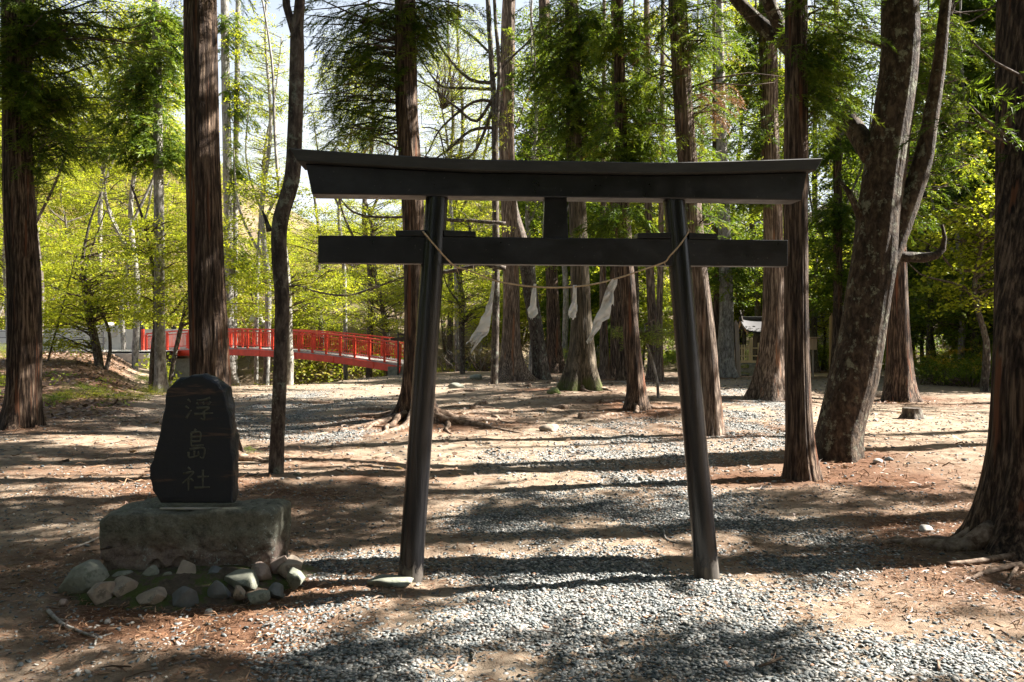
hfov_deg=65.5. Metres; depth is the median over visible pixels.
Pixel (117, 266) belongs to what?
hillside tree
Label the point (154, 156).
pale cedar
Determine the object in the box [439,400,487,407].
surface root
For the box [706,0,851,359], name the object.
broadleaf tree
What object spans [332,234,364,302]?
hillside tree
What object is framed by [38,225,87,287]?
hillside tree
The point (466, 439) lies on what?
leaf litter
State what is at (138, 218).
hillside tree
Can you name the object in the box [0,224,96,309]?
hillside tree
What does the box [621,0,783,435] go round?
cedar tree
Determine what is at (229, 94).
pale cedar
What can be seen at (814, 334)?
grove tree
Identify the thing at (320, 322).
maple tree
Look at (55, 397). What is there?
shrub
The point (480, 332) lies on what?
paper streamer
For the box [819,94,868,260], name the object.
forest cedar
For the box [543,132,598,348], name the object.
forest cedar
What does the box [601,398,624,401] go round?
surface root
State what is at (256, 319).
maple tree
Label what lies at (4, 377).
shrub
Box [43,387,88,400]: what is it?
shrub
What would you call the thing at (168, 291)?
hillside tree
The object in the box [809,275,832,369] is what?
hillside tree
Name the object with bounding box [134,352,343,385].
stream bank undergrowth
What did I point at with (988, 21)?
forest cedar
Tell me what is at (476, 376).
stone
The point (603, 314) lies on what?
paper streamer
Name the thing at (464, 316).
maple tree
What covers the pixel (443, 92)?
maple tree
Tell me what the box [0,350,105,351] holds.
kerb wall
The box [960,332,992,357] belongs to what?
shrub
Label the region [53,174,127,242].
hillside tree
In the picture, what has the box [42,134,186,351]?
maple tree
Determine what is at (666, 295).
hillside tree
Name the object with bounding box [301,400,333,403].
surface root
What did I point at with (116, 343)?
retaining wall
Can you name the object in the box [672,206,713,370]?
forest cedar
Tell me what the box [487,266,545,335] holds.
hillside tree
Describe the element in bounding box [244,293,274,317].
hillside tree
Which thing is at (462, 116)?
broadleaf tree
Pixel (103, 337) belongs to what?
guard rail
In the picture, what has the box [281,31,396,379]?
maple tree
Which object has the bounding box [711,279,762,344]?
hillside tree
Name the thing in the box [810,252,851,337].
hillside tree
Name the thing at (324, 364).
hillside undergrowth
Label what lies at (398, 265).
hillside tree
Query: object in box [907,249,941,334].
hillside tree
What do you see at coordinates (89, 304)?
maple tree
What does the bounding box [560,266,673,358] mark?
hillside tree
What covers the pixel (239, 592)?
stone
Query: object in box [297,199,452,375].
maple tree
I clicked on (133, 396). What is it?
shrub
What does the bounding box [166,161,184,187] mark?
hillside tree
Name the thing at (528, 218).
broadleaf tree
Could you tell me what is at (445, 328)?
hillside tree
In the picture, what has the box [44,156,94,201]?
hillside tree
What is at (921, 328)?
hillside tree
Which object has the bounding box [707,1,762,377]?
grove tree
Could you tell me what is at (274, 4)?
sky
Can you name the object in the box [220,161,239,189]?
hillside tree
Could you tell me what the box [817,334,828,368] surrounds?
shrub
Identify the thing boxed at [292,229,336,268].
hillside tree
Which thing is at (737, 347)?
wooden stake
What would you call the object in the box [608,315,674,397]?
sapling
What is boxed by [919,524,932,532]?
stone
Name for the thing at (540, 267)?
hillside tree
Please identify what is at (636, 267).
broadleaf tree
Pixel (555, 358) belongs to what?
cedar tree
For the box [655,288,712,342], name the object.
hillside tree
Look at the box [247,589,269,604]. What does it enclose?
stone
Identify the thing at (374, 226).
hillside tree
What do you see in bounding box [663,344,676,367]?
shrub
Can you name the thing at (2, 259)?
maple tree
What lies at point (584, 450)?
gravel
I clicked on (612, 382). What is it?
surface root
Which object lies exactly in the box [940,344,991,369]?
shrub
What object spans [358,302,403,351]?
hillside tree
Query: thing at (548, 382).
surface root
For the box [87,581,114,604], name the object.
stone
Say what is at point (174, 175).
hillside tree
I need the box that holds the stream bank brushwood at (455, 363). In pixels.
[437,346,647,371]
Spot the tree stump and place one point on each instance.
(911, 413)
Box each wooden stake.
[734,320,740,375]
[829,312,832,368]
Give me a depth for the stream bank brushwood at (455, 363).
40.51 m
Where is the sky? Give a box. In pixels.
[0,0,993,236]
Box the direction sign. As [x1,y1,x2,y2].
[391,332,403,374]
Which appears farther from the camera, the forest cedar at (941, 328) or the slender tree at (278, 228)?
the forest cedar at (941, 328)
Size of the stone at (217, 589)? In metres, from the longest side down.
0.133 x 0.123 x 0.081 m
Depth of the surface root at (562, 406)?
16.33 m
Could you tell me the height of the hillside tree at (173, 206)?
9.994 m
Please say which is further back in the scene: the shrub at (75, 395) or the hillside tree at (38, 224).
the hillside tree at (38, 224)
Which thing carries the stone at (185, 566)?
on the earth mound
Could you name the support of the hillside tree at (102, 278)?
on the ground
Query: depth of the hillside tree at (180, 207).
61.27 m
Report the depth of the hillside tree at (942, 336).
48.08 m
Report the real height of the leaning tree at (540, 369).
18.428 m
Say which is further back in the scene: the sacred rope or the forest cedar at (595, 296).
the forest cedar at (595, 296)
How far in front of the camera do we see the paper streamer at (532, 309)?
5.08 m
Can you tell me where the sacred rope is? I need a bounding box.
[422,229,688,287]
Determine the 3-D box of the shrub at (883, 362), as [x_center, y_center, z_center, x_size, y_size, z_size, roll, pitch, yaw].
[19.068,0.756,41.007,4.239,1.821,4.156,0,0,1]
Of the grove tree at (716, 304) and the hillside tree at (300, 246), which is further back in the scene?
the hillside tree at (300, 246)
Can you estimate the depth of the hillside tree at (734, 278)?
45.89 m
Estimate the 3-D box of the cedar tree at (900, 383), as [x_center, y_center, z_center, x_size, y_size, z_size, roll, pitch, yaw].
[11.077,-6.718,20.806,9.769,16.861,11.063,0,0,-13]
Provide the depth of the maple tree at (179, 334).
26.95 m
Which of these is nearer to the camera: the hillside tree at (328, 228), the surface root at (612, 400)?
the surface root at (612, 400)
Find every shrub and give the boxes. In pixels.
[0,343,5,357]
[0,368,42,384]
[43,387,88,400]
[43,391,70,402]
[60,381,111,393]
[83,386,124,398]
[112,388,153,400]
[131,371,148,382]
[135,383,166,395]
[451,342,500,370]
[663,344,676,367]
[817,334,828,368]
[817,339,828,369]
[817,340,828,359]
[881,348,922,370]
[884,351,952,384]
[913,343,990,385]
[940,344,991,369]
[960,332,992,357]
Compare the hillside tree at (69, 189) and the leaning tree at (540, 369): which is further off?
the hillside tree at (69, 189)
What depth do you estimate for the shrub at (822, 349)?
42.58 m
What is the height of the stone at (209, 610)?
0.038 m
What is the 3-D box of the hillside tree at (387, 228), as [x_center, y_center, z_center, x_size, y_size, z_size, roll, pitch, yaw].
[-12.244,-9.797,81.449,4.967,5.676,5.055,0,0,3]
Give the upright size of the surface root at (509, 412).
0.133 m
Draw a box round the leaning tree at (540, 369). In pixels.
[487,0,551,379]
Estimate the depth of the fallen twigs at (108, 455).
15.13 m
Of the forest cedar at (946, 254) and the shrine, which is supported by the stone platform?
the shrine
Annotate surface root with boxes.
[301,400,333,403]
[357,407,393,410]
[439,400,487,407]
[448,388,478,392]
[462,410,512,415]
[469,405,504,408]
[491,414,509,422]
[512,383,531,386]
[526,381,550,383]
[531,394,568,399]
[551,404,568,408]
[578,412,621,418]
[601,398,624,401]
[602,381,626,383]
[661,406,679,408]
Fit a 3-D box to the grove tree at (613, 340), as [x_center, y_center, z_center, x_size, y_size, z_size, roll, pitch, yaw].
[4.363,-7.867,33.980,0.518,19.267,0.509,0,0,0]
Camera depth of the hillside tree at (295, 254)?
56.11 m
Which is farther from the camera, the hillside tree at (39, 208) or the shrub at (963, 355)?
the hillside tree at (39, 208)
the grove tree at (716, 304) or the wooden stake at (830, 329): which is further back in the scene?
the wooden stake at (830, 329)
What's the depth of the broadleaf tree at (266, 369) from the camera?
45.91 m
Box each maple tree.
[0,129,98,336]
[0,191,186,370]
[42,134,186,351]
[55,1,184,295]
[62,185,236,391]
[118,207,293,385]
[221,0,385,384]
[221,22,303,384]
[240,196,389,361]
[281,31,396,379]
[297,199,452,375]
[403,208,526,373]
[417,0,496,370]
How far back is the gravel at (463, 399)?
20.31 m
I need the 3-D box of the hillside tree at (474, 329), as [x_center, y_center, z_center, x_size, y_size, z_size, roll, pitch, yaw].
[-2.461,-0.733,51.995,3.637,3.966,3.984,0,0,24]
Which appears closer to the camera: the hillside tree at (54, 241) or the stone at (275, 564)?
the stone at (275, 564)
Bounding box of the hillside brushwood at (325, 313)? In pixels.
[1,117,528,370]
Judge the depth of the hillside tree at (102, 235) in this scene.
64.19 m
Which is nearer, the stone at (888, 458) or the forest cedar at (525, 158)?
the stone at (888, 458)
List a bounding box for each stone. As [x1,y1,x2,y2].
[58,559,109,594]
[58,599,68,605]
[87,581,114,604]
[104,618,110,623]
[112,570,132,576]
[112,575,138,596]
[136,586,166,604]
[141,565,158,575]
[172,586,198,607]
[176,560,195,573]
[204,608,212,613]
[207,580,230,598]
[208,566,221,573]
[224,569,258,590]
[233,585,244,600]
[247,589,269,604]
[251,561,271,580]
[268,582,283,598]
[270,555,286,573]
[277,555,302,578]
[286,567,305,589]
[367,574,413,587]
[448,383,463,388]
[469,374,482,379]
[539,423,558,431]
[547,387,560,393]
[872,458,882,463]
[884,456,893,460]
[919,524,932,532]
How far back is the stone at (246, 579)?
4.80 m
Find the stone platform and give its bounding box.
[741,363,755,375]
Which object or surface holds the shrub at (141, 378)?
on the ground
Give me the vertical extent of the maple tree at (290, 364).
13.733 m
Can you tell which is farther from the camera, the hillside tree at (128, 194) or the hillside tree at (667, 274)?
the hillside tree at (128, 194)
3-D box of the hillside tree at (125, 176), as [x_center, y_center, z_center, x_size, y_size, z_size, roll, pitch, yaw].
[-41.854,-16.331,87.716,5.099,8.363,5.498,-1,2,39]
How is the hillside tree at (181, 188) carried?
on the ground
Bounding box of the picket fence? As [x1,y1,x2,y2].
[734,338,758,362]
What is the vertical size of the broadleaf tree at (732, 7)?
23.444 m
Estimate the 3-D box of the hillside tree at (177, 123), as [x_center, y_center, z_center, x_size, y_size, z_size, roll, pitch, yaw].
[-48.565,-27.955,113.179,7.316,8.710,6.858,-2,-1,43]
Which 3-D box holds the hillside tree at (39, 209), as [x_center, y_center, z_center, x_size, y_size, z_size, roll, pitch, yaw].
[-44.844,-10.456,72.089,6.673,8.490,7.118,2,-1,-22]
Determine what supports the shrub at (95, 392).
on the ground
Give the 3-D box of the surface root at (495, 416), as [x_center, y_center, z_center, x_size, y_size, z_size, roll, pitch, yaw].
[-0.187,1.407,14.293,0.150,0.135,0.732,0,0,-25]
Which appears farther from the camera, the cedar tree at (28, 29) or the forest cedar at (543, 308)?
the forest cedar at (543, 308)
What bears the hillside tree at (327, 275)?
on the ground
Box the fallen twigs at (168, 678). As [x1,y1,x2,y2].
[1,438,1022,681]
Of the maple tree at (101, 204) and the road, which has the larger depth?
the maple tree at (101, 204)
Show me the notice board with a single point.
(813, 343)
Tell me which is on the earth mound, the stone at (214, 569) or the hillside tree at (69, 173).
the stone at (214, 569)
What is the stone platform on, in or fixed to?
on the ground
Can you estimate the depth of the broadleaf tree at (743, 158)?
35.62 m
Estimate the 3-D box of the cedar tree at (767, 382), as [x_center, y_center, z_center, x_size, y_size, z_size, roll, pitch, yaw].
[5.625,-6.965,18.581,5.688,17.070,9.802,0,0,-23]
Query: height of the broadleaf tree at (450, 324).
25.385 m
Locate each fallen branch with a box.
[68,537,98,549]
[168,655,209,665]
[662,529,678,543]
[758,652,782,667]
[935,656,941,670]
[946,552,1015,565]
[970,561,1023,583]
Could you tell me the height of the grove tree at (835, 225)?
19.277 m
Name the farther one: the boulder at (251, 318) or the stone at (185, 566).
the boulder at (251, 318)
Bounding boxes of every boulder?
[99,334,106,345]
[111,330,116,337]
[249,314,262,321]
[259,320,264,326]
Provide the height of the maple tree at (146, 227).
6.387 m
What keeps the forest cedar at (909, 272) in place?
on the ground
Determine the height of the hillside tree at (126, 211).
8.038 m
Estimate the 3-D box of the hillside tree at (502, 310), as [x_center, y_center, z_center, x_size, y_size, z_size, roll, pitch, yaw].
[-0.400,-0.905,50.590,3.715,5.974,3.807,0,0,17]
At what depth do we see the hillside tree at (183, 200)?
73.44 m
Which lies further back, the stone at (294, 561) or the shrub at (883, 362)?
the shrub at (883, 362)
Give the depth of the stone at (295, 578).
4.83 m
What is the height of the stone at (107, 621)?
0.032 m
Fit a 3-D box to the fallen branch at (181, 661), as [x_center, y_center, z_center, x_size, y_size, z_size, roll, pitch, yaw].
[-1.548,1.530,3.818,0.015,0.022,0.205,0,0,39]
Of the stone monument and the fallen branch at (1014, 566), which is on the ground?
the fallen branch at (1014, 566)
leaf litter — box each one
[0,351,144,417]
[94,362,930,474]
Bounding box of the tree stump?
[898,407,925,419]
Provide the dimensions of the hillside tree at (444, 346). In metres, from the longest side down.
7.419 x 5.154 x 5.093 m
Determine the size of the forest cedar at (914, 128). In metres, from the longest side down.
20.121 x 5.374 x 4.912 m
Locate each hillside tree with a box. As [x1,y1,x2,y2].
[0,187,52,222]
[0,187,56,286]
[0,188,63,238]
[0,191,38,229]
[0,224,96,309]
[0,228,3,301]
[37,175,117,270]
[37,204,73,251]
[37,212,89,277]
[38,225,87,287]
[39,158,86,220]
[39,222,81,295]
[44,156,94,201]
[44,180,110,254]
[52,241,124,291]
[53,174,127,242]
[53,261,149,322]
[57,186,119,223]
[63,231,176,327]
[72,214,128,268]
[75,125,122,186]
[76,207,186,296]
[81,163,126,213]
[86,205,149,267]
[88,158,140,191]
[98,172,164,213]
[106,175,152,216]
[107,161,149,193]
[108,180,153,218]
[108,208,168,242]
[120,182,177,216]
[121,181,172,218]
[123,204,186,294]
[141,178,186,230]
[141,204,222,302]
[142,260,186,313]
[149,199,239,262]
[164,113,184,142]
[164,153,185,188]
[165,248,186,319]
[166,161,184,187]
[166,183,239,229]
[167,249,187,299]
[168,128,184,183]
[170,174,222,201]
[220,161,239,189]
[238,247,263,306]
[240,228,313,316]
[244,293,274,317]
[287,234,311,270]
[288,231,330,295]
[290,252,310,287]
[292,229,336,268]
[292,293,337,345]
[293,225,348,306]
[311,264,341,300]
[312,219,345,247]
[319,199,373,272]
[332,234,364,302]
[335,228,365,274]
[348,264,393,298]
[354,211,395,268]
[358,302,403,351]
[364,264,403,323]
[369,220,401,268]
[374,271,403,332]
[379,225,403,305]
[440,265,479,353]
[440,295,454,347]
[444,303,501,354]
[460,201,500,226]
[463,265,491,296]
[465,200,499,215]
[465,302,500,351]
[466,283,524,345]
[479,283,526,338]
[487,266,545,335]
[500,278,543,345]
[519,226,560,310]
[521,284,546,344]
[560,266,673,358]
[639,267,669,298]
[639,290,673,368]
[645,275,672,333]
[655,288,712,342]
[703,204,809,359]
[708,222,762,344]
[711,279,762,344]
[761,235,853,336]
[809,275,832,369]
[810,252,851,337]
[907,127,994,391]
[907,246,952,365]
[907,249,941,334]
[913,177,994,333]
[930,234,936,358]
[933,317,956,347]
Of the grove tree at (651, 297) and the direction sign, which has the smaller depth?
the grove tree at (651, 297)
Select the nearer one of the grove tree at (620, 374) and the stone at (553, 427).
the stone at (553, 427)
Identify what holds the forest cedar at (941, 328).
on the ground
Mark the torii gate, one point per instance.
(437, 184)
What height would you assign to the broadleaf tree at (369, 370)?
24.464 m
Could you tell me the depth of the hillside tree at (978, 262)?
25.56 m
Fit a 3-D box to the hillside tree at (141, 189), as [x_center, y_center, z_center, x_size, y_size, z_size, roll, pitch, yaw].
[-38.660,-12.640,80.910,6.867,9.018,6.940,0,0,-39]
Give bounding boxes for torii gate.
[291,148,821,582]
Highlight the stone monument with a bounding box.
[99,373,290,570]
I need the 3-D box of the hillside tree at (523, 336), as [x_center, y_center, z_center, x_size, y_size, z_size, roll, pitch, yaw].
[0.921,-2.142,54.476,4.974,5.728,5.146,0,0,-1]
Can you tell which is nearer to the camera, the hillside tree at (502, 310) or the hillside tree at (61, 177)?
the hillside tree at (502, 310)
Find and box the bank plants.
[0,368,154,410]
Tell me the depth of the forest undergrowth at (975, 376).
27.41 m
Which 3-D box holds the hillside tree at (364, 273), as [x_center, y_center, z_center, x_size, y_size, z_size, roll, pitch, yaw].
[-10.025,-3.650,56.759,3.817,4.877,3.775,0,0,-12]
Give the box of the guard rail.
[0,331,105,349]
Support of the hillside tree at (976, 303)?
on the ground
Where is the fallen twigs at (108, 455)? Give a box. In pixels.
[59,378,986,472]
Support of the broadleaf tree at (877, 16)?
on the ground
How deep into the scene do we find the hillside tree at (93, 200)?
81.87 m
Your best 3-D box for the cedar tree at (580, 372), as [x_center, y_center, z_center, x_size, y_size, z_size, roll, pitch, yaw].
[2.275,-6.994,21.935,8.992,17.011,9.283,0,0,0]
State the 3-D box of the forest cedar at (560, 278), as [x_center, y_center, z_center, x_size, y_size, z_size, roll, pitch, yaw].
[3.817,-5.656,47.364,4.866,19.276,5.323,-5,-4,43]
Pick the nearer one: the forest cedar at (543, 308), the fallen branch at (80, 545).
the fallen branch at (80, 545)
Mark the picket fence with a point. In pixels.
(750, 348)
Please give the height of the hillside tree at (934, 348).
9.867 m
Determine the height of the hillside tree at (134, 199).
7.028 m
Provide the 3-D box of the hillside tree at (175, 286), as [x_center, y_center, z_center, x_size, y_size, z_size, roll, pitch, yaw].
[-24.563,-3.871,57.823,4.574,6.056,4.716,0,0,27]
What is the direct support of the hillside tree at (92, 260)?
on the ground
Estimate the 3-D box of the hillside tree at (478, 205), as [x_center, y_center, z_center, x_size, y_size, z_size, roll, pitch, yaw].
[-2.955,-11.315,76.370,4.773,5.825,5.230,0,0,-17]
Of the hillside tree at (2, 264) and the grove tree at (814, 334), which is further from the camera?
the hillside tree at (2, 264)
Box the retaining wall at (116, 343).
[0,325,188,351]
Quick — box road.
[106,350,178,350]
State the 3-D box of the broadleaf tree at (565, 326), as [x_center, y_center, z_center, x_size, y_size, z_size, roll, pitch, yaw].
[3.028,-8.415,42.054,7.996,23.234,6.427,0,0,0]
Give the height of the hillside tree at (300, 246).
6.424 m
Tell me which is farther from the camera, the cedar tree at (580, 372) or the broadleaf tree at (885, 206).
the cedar tree at (580, 372)
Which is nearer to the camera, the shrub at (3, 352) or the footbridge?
the shrub at (3, 352)
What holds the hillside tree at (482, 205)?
on the ground
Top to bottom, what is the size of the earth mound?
0.206 m
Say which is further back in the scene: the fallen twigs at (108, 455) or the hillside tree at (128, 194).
the hillside tree at (128, 194)
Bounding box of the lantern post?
[139,309,143,352]
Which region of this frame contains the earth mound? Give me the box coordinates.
[66,563,322,612]
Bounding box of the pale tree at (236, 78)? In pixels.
[233,0,240,375]
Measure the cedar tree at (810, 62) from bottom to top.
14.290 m
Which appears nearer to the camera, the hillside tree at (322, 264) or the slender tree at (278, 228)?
the slender tree at (278, 228)
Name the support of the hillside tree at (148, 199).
on the ground
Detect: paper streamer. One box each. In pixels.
[466,281,494,353]
[527,284,537,319]
[568,285,576,319]
[586,279,617,343]
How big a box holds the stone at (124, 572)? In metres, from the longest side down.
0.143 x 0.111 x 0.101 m
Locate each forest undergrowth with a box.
[545,270,951,366]
[914,335,991,385]
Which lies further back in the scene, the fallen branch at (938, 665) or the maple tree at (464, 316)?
the maple tree at (464, 316)
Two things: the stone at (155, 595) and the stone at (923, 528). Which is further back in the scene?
the stone at (923, 528)
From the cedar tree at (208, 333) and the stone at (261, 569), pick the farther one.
the cedar tree at (208, 333)
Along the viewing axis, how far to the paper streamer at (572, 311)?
5.11 m
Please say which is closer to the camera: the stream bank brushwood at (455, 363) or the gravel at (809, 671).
the gravel at (809, 671)
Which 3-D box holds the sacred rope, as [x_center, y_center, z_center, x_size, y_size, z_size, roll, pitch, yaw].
[0.294,-0.544,5.146,1.748,0.414,0.180,0,0,-4]
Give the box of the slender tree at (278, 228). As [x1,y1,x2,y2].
[262,0,304,473]
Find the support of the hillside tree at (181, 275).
on the ground
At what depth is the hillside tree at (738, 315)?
43.25 m
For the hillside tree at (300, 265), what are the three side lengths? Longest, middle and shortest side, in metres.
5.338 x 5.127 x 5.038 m
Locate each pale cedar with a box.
[79,0,184,392]
[217,0,286,385]
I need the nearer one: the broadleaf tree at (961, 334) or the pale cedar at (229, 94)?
the broadleaf tree at (961, 334)
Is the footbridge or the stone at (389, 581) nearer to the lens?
the stone at (389, 581)
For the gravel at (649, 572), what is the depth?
6.05 m
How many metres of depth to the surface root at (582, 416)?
14.92 m
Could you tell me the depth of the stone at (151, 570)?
4.89 m
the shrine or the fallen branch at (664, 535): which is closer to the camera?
the fallen branch at (664, 535)
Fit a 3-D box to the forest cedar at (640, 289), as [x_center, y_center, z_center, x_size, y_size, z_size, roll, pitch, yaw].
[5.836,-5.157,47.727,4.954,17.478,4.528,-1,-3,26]
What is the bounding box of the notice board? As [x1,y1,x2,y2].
[809,337,818,377]
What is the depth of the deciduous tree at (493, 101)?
26.12 m
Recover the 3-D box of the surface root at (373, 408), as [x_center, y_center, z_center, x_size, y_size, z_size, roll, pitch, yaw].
[-2.626,1.456,16.661,1.347,0.155,0.214,0,0,14]
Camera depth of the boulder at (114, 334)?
46.87 m
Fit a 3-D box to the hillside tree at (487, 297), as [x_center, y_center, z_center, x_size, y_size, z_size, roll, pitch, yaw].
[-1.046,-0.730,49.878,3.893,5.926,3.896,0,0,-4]
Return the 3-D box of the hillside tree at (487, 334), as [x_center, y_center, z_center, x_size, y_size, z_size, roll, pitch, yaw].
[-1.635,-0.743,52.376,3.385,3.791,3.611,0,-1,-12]
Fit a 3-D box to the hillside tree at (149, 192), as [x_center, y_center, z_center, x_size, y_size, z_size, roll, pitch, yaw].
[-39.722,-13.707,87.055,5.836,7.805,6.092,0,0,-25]
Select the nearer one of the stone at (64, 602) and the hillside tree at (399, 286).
the stone at (64, 602)
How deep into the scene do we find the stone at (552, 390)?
19.44 m
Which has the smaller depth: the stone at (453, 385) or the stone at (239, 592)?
the stone at (239, 592)
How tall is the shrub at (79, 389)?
0.439 m
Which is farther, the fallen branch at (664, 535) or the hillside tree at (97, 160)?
the hillside tree at (97, 160)
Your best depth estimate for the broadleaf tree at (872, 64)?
33.68 m
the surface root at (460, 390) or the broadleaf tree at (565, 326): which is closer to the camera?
the surface root at (460, 390)
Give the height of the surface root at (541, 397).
0.166 m
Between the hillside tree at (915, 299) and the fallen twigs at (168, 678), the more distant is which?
the hillside tree at (915, 299)
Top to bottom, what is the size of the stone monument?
1.310 m
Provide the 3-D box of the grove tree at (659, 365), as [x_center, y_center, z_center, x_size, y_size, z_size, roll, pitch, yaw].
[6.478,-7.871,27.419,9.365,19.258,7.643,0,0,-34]
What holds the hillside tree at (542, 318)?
on the ground
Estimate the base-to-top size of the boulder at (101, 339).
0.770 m
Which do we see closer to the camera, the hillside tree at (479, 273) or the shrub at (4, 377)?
the shrub at (4, 377)
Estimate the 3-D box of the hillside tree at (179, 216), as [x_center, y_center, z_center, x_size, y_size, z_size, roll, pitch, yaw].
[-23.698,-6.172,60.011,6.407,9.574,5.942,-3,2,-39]
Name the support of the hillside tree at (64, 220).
on the ground
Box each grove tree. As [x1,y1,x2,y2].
[586,0,613,378]
[592,0,640,380]
[610,97,615,376]
[630,0,658,379]
[645,0,677,380]
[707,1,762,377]
[712,0,719,342]
[808,0,832,371]
[808,0,856,377]
[920,0,995,360]
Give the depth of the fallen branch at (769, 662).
3.74 m
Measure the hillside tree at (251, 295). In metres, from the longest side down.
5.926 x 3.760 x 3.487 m
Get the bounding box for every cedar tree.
[0,0,180,430]
[158,0,269,462]
[277,0,520,437]
[480,0,539,381]
[503,0,633,391]
[515,0,565,373]
[568,0,676,411]
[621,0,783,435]
[705,0,815,400]
[767,0,899,481]
[870,10,994,402]
[880,0,1023,578]
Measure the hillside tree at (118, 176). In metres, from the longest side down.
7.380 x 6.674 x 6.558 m
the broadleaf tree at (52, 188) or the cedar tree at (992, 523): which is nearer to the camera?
the cedar tree at (992, 523)
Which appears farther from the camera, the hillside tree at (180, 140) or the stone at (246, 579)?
the hillside tree at (180, 140)
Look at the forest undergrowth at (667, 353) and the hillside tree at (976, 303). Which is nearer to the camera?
the hillside tree at (976, 303)
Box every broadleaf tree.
[0,0,127,336]
[65,0,184,369]
[218,0,320,384]
[287,1,434,377]
[389,0,522,371]
[417,0,523,368]
[473,0,610,372]
[497,0,643,363]
[581,0,726,324]
[653,0,783,306]
[653,0,818,350]
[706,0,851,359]
[728,0,951,462]
[760,0,880,312]
[816,0,993,111]
[865,0,994,377]
[885,0,994,362]
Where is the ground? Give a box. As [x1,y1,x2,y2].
[0,129,1023,681]
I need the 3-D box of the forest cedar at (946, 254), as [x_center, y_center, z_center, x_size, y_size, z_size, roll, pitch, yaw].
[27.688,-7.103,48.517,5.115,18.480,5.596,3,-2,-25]
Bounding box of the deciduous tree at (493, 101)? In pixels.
[260,0,552,383]
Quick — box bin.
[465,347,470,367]
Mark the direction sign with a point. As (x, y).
(398, 339)
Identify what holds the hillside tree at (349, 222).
on the ground
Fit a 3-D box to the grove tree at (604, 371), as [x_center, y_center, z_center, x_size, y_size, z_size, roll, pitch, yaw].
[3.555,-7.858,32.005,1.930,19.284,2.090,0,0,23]
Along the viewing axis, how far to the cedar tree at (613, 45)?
16.02 m
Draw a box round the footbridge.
[112,325,403,380]
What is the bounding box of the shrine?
[738,310,761,359]
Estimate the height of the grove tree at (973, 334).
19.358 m
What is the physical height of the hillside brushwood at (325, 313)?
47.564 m
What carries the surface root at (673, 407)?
on the ground
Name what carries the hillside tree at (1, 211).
on the ground
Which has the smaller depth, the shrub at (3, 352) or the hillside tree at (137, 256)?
the shrub at (3, 352)
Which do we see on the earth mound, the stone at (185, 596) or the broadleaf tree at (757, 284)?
the stone at (185, 596)
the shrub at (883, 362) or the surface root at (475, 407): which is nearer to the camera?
the surface root at (475, 407)
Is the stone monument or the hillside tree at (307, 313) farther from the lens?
the hillside tree at (307, 313)
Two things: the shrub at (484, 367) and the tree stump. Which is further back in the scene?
the shrub at (484, 367)
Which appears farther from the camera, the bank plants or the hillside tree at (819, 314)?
the hillside tree at (819, 314)
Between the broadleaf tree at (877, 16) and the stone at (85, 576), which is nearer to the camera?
the stone at (85, 576)
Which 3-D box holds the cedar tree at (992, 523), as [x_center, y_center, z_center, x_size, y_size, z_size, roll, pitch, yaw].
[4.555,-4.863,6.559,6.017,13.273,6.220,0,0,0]
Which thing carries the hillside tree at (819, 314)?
on the ground
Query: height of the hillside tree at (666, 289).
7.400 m
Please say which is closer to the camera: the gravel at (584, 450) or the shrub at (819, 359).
the gravel at (584, 450)
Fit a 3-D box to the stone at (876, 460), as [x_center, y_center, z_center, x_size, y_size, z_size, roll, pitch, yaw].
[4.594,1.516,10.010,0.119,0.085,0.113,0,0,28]
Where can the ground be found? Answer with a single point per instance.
(472, 481)
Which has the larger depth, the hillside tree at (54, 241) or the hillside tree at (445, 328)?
the hillside tree at (54, 241)
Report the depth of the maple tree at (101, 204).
54.90 m
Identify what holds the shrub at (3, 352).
on the ground
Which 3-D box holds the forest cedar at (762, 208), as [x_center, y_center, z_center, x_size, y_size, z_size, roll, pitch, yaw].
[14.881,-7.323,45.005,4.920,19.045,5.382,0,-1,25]
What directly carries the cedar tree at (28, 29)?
on the ground
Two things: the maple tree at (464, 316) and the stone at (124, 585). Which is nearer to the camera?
the stone at (124, 585)
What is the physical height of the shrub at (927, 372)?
1.344 m
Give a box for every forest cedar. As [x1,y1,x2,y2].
[500,110,552,321]
[534,147,570,342]
[539,118,609,345]
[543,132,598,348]
[568,77,645,366]
[589,144,647,360]
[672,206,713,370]
[741,52,818,335]
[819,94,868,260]
[885,119,943,367]
[911,119,933,179]
[913,0,995,352]
[928,119,956,359]
[934,187,969,359]
[943,49,994,350]
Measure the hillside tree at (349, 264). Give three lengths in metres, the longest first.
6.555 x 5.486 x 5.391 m
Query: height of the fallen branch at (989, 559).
0.070 m
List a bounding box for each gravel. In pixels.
[0,408,987,486]
[0,478,1023,593]
[0,587,1023,681]
[143,376,879,414]
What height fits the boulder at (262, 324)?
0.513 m
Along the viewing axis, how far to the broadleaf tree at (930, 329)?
32.88 m
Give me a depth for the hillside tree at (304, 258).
63.83 m
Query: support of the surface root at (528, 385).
on the ground

